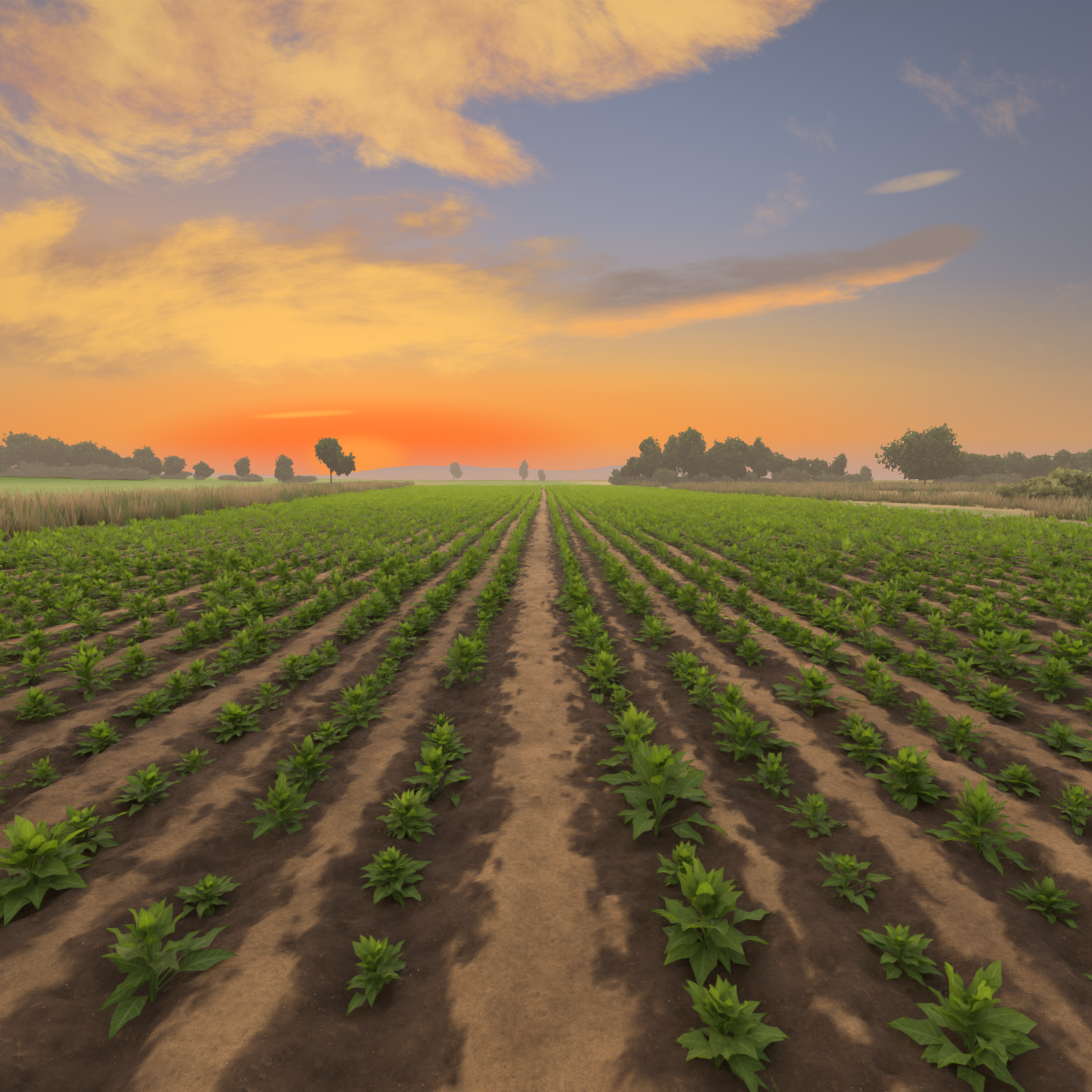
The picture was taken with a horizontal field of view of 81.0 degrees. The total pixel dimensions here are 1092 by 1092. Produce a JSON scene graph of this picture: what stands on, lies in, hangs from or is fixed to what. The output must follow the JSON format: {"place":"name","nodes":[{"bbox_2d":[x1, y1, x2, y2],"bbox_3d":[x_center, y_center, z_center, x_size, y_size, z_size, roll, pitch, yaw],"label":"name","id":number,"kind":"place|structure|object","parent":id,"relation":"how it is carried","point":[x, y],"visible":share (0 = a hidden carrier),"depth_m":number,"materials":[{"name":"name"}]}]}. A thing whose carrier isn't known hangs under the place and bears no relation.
{"place":"outdoors","nodes":[
{"label":"outdoors","id":0,"kind":"place"},
{"bbox_2d":[160,465,917,479],"bbox_3d":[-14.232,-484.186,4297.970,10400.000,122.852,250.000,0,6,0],"label":"distant hills","id":1,"kind":"structure","parent":0,"point":[432,473],"depth_m":4326.57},
{"bbox_2d":[0,476,1091,1091],"bbox_3d":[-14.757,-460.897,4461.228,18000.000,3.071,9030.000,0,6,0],"label":"ground","id":2,"kind":"structure","parent":0,"point":[532,934],"depth_m":2.69,"materials":[{"name":"soil"}]},
{"bbox_2d":[0,480,414,540],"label":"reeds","id":3,"kind":"object","parent":2,"relation":"on","point":[19,513],"visible":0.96,"depth_m":25.65,"materials":[{"name":"beige plant"}]},
{"bbox_2d":[450,460,545,481],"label":"trees","id":4,"kind":"object","parent":2,"relation":"on","point":[456,471],"visible":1,"depth_m":415.81,"materials":[{"name":"green plant"}]},
{"bbox_2d":[0,460,1077,485],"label":"hedges","id":5,"kind":"object","parent":2,"relation":"on","point":[101,471],"visible":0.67,"depth_m":171.35,"materials":[{"name":"green plant"}]},
{"bbox_2d":[0,543,1091,1091],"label":"crop","id":6,"kind":"object","parent":2,"relation":"on","point":[970,1011],"visible":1,"depth_m":4.25,"materials":[{"name":"green plant"}]},
{"bbox_2d":[0,497,1091,565],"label":"crop","id":7,"kind":"object","parent":2,"relation":"on","point":[46,543],"visible":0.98,"depth_m":17.86,"materials":[{"name":"green plant"}]},
{"bbox_2d":[0,427,1091,482],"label":"trees","id":8,"kind":"object","parent":2,"relation":"on","point":[732,458],"visible":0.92,"depth_m":167.81,"materials":[{"name":"green plant"}]},
{"bbox_2d":[294,484,824,504],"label":"crop","id":9,"kind":"object","parent":2,"relation":"on","point":[605,494],"visible":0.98,"depth_m":52.73,"materials":[{"name":"green plant"}]},
{"bbox_2d":[314,423,971,484],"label":"trees","id":10,"kind":"object","parent":2,"relation":"on","point":[933,453],"visible":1,"depth_m":122.60,"materials":[{"name":"green plant"}]},
{"bbox_2d":[754,467,1091,502],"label":"bushes","id":11,"kind":"object","parent":2,"relation":"on","point":[1062,483],"visible":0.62,"depth_m":39.95,"materials":[{"name":"plant"}]},
{"bbox_2d":[0,0,1091,474],"label":"sky","id":12,"kind":"structure","parent":0,"point":[555,235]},
{"bbox_2d":[621,480,1091,521],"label":"dry grass","id":13,"kind":"structure","parent":0,"point":[1080,509],"depth_m":53.67,"materials":[{"name":"beige plant"}]}
]}

